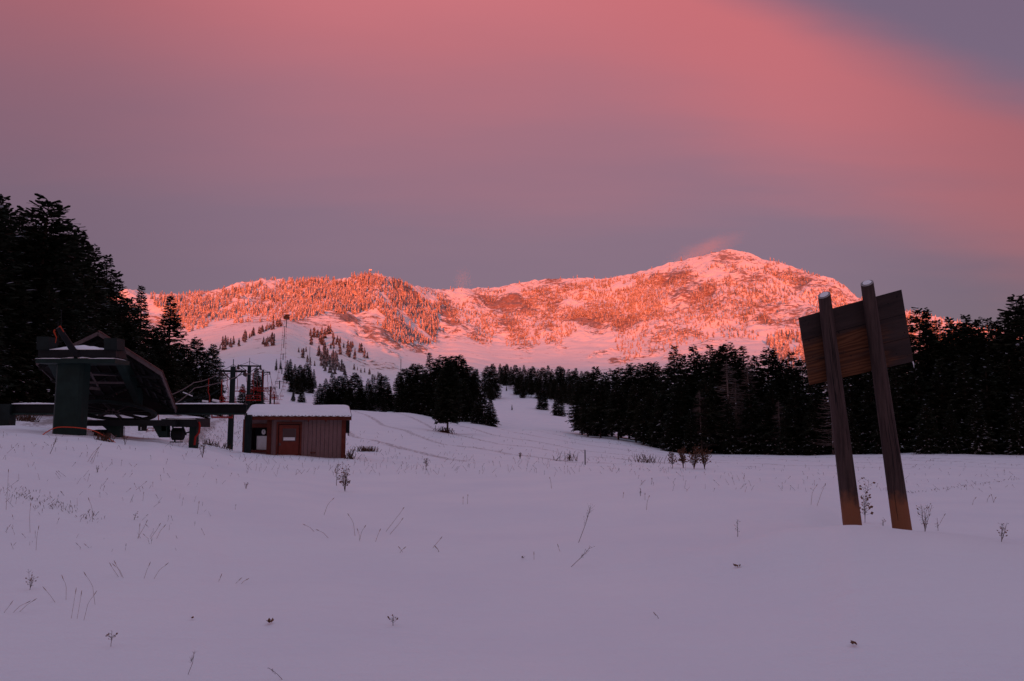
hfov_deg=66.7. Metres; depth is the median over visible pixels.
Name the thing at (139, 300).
pine tree
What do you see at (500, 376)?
pine tree
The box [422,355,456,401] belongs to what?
pine tree
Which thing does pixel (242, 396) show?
pine tree
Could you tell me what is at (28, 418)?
bush
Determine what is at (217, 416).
lift chair
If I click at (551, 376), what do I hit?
pine tree
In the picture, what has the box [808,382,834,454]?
dead tree
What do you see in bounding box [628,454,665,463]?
bush
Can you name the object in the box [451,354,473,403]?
pine tree
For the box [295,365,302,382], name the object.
fir tree
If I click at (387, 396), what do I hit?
pine tree
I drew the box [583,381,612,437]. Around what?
pine tree
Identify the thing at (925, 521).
dry weed
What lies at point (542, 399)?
spruce tree
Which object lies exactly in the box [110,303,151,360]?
pine tree
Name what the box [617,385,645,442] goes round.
pine tree
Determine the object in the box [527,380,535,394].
pine tree
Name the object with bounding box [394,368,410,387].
pine tree
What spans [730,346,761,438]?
pine tree
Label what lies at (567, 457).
bush
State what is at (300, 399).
fir tree
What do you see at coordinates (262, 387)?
lift chair
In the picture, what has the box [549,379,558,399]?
pine tree
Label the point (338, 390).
pine tree
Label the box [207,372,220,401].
pine tree
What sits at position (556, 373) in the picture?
pine tree
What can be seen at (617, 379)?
pine tree
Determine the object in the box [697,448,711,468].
dry weed
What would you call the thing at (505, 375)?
pine tree
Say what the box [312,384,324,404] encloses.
pine tree
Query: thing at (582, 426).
pine tree
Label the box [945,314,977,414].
pine tree
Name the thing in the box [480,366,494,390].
pine tree
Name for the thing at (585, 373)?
pine tree
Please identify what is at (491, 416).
fir tree
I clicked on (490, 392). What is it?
pine tree
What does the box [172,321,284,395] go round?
haul rope
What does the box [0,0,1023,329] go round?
sky
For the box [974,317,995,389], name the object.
pine tree
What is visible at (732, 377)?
pine tree
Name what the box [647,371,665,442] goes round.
pine tree
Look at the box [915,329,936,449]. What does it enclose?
pine tree
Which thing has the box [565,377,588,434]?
pine tree
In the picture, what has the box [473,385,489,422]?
fir tree
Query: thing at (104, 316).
pine tree
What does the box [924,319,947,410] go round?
pine tree
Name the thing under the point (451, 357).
pine tree
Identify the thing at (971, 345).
pine tree
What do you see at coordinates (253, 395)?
lift chair
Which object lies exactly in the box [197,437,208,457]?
dry weed
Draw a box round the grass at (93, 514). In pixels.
[0,420,1016,549]
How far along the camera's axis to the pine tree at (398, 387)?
189.49 m
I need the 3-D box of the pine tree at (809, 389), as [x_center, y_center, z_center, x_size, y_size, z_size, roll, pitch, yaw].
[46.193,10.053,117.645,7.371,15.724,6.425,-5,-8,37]
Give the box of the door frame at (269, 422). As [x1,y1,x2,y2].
[242,419,271,454]
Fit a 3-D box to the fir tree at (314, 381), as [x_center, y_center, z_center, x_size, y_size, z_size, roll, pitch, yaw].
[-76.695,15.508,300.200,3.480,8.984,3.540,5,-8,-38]
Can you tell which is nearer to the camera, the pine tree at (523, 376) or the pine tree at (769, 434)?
the pine tree at (769, 434)
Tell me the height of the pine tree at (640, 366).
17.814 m
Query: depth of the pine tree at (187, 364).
112.04 m
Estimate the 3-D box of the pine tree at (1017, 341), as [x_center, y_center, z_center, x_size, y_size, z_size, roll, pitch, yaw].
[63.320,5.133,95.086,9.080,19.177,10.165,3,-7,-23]
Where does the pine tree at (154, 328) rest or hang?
on the ground at (812, 586)
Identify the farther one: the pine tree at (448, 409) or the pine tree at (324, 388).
the pine tree at (324, 388)
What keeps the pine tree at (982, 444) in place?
on the ground at (812, 586)
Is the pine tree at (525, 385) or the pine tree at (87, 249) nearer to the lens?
the pine tree at (87, 249)
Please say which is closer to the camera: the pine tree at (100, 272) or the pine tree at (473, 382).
the pine tree at (100, 272)
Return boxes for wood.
[150,251,993,364]
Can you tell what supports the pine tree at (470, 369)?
on the ground at (812, 586)
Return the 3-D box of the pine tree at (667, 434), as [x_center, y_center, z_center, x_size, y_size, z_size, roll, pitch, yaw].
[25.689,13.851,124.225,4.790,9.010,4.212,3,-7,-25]
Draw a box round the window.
[254,428,266,449]
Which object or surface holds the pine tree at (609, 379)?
on the ground at (812, 586)
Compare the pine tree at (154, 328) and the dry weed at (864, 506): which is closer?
the dry weed at (864, 506)
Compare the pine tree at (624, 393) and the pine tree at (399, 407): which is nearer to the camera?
the pine tree at (624, 393)
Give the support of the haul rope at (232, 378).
attached to the lift pylon at (232, 370)
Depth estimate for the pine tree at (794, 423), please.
114.96 m
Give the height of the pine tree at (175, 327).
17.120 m
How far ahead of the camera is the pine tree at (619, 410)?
150.73 m
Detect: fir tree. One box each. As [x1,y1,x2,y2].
[282,360,290,382]
[287,359,292,382]
[287,372,295,391]
[291,364,296,388]
[291,390,295,400]
[293,375,301,393]
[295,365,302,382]
[297,386,306,402]
[298,371,308,391]
[301,363,310,385]
[306,374,314,392]
[311,369,316,388]
[469,397,483,424]
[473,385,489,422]
[482,400,500,426]
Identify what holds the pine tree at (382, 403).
on the ground at (812, 586)
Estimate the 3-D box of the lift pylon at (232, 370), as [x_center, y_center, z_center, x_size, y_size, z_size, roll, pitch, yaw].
[-20.851,5.202,57.784,1.900,7.658,2.427,2,-7,-16]
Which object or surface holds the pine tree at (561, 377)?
on the ground at (812, 586)
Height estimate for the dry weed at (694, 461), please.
1.426 m
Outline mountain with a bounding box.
[107,249,1015,391]
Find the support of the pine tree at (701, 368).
on the ground at (812, 586)
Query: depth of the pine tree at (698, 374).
133.62 m
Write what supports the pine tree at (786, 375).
on the ground at (812, 586)
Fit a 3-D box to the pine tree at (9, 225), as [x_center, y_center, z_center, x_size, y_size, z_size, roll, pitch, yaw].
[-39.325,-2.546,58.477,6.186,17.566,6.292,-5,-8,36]
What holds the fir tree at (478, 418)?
on the ground at (812, 586)
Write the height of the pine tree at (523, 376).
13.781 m
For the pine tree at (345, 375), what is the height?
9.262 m
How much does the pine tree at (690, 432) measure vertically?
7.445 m
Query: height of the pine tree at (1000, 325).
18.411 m
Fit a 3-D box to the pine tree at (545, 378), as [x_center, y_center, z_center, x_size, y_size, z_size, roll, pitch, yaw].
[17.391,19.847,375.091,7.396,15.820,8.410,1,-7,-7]
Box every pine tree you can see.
[0,194,29,323]
[0,197,43,403]
[4,208,17,243]
[6,193,94,391]
[10,210,37,270]
[43,256,110,337]
[64,226,115,336]
[66,269,109,403]
[87,244,120,336]
[92,285,132,350]
[96,254,128,346]
[108,271,139,345]
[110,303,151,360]
[120,297,157,361]
[125,328,143,357]
[135,285,154,343]
[139,328,165,369]
[148,296,189,388]
[148,327,167,350]
[156,344,191,402]
[167,359,197,401]
[174,344,204,398]
[185,337,220,400]
[189,367,203,415]
[198,385,210,418]
[203,344,227,400]
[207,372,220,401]
[214,381,224,415]
[236,384,251,403]
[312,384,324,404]
[321,388,337,404]
[322,379,328,397]
[324,372,335,396]
[329,375,349,404]
[342,387,356,409]
[343,374,349,394]
[345,372,365,401]
[353,382,367,410]
[360,393,370,410]
[364,379,374,400]
[366,394,376,410]
[368,374,376,395]
[373,373,382,401]
[373,375,393,407]
[376,395,388,411]
[383,384,394,410]
[388,372,404,410]
[393,390,405,412]
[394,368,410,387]
[395,363,425,413]
[409,374,435,414]
[410,392,423,414]
[411,364,424,400]
[420,353,439,390]
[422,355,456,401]
[430,360,466,432]
[447,356,460,419]
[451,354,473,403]
[459,361,469,416]
[462,365,485,400]
[463,374,479,416]
[473,369,482,391]
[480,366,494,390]
[482,364,502,397]
[487,382,495,399]
[495,364,500,383]
[498,366,504,383]
[501,364,509,385]
[507,367,512,385]
[508,365,520,386]
[513,376,521,394]
[519,365,528,387]
[519,382,525,397]
[523,377,527,395]
[526,367,539,392]
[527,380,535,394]
[533,379,541,398]
[535,367,547,388]
[542,365,551,387]
[545,369,554,391]
[545,380,551,399]
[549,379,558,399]
[550,366,563,390]
[556,367,565,388]
[564,369,570,399]
[565,370,578,394]
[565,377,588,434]
[565,383,572,404]
[569,368,578,391]
[569,374,595,417]
[575,394,597,436]
[579,366,613,436]
[581,371,589,393]
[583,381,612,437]
[600,384,630,439]
[603,368,619,435]
[606,366,629,437]
[617,363,643,435]
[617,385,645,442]
[619,363,633,438]
[630,362,655,440]
[631,363,643,436]
[640,361,662,428]
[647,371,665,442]
[652,345,686,440]
[653,366,675,416]
[657,379,704,450]
[658,399,683,452]
[663,354,700,452]
[681,409,699,453]
[682,344,705,449]
[684,378,728,453]
[686,353,718,452]
[691,344,733,452]
[698,342,761,447]
[698,349,733,451]
[716,352,748,448]
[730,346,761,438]
[739,355,765,431]
[740,347,782,443]
[756,378,791,454]
[762,359,793,450]
[763,356,783,453]
[769,352,808,442]
[776,381,812,454]
[786,358,814,436]
[798,373,827,432]
[799,389,832,455]
[805,379,843,453]
[821,376,860,451]
[888,306,947,434]
[910,399,944,453]
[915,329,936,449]
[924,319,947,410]
[928,317,960,419]
[931,322,978,425]
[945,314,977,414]
[948,319,996,420]
[961,394,997,454]
[967,316,994,407]
[969,319,1007,450]
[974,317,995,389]
[985,294,1023,424]
[989,312,1021,388]
[999,394,1023,454]
[1004,306,1023,384]
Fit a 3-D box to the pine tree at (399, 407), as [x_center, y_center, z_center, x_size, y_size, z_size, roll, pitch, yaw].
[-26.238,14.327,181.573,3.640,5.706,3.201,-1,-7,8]
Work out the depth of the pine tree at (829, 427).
113.34 m
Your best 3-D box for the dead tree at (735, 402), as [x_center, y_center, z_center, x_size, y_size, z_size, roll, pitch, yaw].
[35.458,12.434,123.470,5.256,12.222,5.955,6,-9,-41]
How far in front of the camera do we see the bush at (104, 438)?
29.88 m
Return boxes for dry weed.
[25,569,37,587]
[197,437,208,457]
[338,464,350,490]
[668,451,677,467]
[677,448,687,467]
[687,445,700,467]
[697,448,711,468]
[859,477,874,514]
[916,503,930,530]
[997,523,1007,541]
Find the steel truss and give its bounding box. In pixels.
[175,389,221,402]
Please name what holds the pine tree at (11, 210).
on the ground at (812, 586)
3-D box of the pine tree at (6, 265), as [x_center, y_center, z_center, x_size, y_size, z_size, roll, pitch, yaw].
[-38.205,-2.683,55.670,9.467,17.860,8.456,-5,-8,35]
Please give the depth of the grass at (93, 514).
29.23 m
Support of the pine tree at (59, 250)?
on the ground at (812, 586)
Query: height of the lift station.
6.476 m
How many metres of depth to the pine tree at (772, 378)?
127.87 m
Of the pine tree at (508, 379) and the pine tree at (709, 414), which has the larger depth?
the pine tree at (508, 379)
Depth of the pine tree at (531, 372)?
384.86 m
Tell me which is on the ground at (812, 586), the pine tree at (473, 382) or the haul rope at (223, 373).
the pine tree at (473, 382)
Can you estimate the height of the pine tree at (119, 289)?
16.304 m
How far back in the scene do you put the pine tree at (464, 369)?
190.10 m
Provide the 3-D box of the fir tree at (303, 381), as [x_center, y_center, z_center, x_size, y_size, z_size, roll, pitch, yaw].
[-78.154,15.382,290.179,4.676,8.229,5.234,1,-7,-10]
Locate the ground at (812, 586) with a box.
[0,354,1023,680]
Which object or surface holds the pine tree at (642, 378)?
on the ground at (812, 586)
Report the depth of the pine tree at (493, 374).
339.33 m
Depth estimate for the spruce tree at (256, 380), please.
174.49 m
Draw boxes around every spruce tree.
[250,368,263,405]
[535,385,548,409]
[551,383,566,416]
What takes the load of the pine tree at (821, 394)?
on the ground at (812, 586)
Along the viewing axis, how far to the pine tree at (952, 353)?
100.07 m
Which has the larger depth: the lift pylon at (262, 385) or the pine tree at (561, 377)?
the pine tree at (561, 377)
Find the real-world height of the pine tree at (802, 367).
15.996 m
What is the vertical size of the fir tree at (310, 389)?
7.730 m
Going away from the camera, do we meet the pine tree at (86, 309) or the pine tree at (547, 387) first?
the pine tree at (86, 309)
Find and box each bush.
[16,415,40,421]
[94,431,116,441]
[203,439,232,450]
[342,449,360,459]
[352,446,381,451]
[433,426,454,432]
[553,452,577,460]
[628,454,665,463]
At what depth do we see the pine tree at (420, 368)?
194.42 m
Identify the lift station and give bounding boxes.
[35,310,209,447]
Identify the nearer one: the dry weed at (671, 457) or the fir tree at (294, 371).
the dry weed at (671, 457)
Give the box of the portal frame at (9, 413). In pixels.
[0,402,251,452]
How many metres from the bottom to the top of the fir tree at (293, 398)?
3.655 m
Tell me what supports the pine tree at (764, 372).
on the ground at (812, 586)
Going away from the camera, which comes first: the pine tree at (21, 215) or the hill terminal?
the pine tree at (21, 215)
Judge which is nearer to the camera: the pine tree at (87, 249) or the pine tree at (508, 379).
the pine tree at (87, 249)
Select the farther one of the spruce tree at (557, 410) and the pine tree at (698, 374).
the spruce tree at (557, 410)
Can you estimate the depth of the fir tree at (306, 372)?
300.32 m
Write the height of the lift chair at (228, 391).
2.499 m
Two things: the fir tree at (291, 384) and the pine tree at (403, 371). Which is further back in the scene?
the fir tree at (291, 384)
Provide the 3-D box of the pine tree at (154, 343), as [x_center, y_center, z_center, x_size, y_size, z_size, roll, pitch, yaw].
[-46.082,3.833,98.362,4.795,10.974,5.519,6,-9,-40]
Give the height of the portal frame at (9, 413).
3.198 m
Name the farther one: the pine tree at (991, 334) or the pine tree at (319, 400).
the pine tree at (319, 400)
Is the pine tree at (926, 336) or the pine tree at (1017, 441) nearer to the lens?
the pine tree at (1017, 441)
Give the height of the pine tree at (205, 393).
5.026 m
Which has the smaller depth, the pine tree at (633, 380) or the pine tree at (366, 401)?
the pine tree at (633, 380)
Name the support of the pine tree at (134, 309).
on the ground at (812, 586)
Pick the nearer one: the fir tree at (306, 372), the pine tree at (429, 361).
the pine tree at (429, 361)
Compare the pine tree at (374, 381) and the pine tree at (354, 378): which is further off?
the pine tree at (374, 381)
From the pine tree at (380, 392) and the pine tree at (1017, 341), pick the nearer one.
the pine tree at (1017, 341)
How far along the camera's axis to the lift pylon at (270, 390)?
179.60 m
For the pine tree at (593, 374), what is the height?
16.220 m
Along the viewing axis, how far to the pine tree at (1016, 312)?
94.49 m
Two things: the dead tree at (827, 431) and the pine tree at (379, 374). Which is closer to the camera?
the dead tree at (827, 431)
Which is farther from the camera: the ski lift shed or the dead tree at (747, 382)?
the dead tree at (747, 382)
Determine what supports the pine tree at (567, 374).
on the ground at (812, 586)
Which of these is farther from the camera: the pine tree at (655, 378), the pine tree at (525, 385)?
the pine tree at (525, 385)
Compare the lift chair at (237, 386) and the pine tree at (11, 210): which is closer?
the pine tree at (11, 210)
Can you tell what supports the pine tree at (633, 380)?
on the ground at (812, 586)
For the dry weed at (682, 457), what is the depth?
44.50 m
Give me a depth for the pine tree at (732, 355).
128.90 m
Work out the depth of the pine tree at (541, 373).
379.79 m
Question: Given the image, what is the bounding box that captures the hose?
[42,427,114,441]
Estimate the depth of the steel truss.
69.98 m
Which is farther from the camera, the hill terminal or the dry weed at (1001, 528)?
the hill terminal
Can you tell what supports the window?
in the ski lift shed
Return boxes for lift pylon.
[218,359,246,448]
[237,358,261,409]
[255,370,269,403]
[267,386,275,403]
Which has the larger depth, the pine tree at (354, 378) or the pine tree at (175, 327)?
the pine tree at (354, 378)
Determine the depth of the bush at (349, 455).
43.99 m
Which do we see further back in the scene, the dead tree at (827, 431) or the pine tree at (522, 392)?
the pine tree at (522, 392)
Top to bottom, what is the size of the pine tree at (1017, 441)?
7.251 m
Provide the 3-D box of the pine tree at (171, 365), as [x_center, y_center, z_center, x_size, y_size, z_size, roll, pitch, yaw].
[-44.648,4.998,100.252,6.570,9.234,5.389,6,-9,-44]
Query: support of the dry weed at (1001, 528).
on the ground at (812, 586)
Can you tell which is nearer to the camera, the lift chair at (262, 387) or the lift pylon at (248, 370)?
the lift pylon at (248, 370)
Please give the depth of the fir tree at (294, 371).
300.31 m
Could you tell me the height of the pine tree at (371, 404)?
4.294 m
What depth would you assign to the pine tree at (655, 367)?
159.30 m
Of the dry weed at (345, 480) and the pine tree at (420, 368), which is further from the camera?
the pine tree at (420, 368)
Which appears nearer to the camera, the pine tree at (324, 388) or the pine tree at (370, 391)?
the pine tree at (324, 388)
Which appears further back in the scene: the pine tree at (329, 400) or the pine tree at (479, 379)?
the pine tree at (479, 379)
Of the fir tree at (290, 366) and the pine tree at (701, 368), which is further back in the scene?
the fir tree at (290, 366)
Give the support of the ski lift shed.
on the ground at (812, 586)
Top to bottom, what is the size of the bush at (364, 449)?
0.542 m
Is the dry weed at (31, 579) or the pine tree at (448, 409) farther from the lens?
the pine tree at (448, 409)
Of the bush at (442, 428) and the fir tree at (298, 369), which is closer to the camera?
the bush at (442, 428)
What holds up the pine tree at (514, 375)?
on the ground at (812, 586)
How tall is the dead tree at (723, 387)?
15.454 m
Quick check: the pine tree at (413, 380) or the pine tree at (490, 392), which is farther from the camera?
the pine tree at (490, 392)
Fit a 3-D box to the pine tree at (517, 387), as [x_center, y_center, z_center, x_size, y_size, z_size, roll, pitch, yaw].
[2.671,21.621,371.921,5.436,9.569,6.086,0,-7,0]
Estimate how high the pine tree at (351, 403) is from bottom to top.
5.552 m
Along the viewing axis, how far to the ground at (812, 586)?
8.73 m
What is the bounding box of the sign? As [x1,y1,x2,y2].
[798,280,912,529]
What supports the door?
in the ski lift shed
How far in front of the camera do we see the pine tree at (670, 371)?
135.75 m
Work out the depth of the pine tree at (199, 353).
132.12 m
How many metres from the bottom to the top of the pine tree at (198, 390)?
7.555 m
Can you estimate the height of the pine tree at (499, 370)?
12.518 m
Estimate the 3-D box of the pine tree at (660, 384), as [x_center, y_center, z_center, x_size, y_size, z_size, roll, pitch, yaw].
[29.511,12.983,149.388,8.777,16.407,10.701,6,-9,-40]
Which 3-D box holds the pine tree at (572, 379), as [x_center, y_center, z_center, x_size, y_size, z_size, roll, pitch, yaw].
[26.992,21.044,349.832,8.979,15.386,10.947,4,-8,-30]
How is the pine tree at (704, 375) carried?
on the ground at (812, 586)
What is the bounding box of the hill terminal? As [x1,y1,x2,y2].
[283,314,290,327]
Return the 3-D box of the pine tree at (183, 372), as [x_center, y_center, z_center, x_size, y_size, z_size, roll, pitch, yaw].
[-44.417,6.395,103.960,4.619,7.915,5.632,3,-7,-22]
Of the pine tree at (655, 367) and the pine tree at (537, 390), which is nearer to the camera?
the pine tree at (655, 367)
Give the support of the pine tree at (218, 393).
on the ground at (812, 586)
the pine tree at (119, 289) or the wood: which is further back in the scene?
the wood
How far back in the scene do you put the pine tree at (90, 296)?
70.71 m
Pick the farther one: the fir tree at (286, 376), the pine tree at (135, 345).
the fir tree at (286, 376)
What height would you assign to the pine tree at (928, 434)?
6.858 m
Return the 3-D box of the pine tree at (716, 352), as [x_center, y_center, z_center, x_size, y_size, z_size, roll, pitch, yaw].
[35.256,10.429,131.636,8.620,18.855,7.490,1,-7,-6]
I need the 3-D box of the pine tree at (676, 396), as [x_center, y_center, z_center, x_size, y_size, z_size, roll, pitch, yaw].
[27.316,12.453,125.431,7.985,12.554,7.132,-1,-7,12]
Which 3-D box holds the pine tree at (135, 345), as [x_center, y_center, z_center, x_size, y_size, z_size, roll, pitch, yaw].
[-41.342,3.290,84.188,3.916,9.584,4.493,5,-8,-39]
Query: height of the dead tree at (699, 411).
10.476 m
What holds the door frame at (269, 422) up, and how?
in the ski lift shed
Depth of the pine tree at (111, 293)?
85.11 m
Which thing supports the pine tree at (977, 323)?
on the ground at (812, 586)
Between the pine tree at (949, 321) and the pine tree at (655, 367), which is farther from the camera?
the pine tree at (655, 367)
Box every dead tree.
[693,393,714,452]
[716,360,748,444]
[727,383,744,451]
[734,366,765,453]
[771,402,784,449]
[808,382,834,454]
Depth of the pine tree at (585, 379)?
179.78 m
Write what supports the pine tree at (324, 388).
on the ground at (812, 586)
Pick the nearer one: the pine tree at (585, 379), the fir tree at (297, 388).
the pine tree at (585, 379)
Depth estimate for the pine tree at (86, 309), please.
67.64 m
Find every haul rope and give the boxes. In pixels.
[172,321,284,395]
[176,318,286,402]
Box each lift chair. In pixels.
[211,381,232,417]
[219,374,235,402]
[235,373,243,391]
[246,383,260,400]
[257,371,267,391]
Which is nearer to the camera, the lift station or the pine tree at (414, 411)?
the lift station
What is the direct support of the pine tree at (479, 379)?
on the ground at (812, 586)
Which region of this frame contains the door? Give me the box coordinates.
[276,422,301,455]
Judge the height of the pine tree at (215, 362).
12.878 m
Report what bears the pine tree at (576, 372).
on the ground at (812, 586)
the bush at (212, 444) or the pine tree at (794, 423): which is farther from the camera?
the pine tree at (794, 423)
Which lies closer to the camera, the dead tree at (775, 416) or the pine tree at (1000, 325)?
the pine tree at (1000, 325)
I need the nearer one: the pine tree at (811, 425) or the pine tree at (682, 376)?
the pine tree at (811, 425)
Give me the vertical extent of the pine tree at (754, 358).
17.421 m
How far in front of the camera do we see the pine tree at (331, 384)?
189.88 m
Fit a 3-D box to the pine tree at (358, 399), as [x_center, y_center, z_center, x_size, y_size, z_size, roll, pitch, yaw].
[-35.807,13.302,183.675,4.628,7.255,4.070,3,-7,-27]
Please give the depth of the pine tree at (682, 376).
133.81 m
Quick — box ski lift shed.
[242,404,351,457]
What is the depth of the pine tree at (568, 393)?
309.47 m
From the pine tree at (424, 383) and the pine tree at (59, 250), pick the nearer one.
the pine tree at (59, 250)
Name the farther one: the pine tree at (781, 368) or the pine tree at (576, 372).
the pine tree at (576, 372)
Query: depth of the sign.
10.54 m

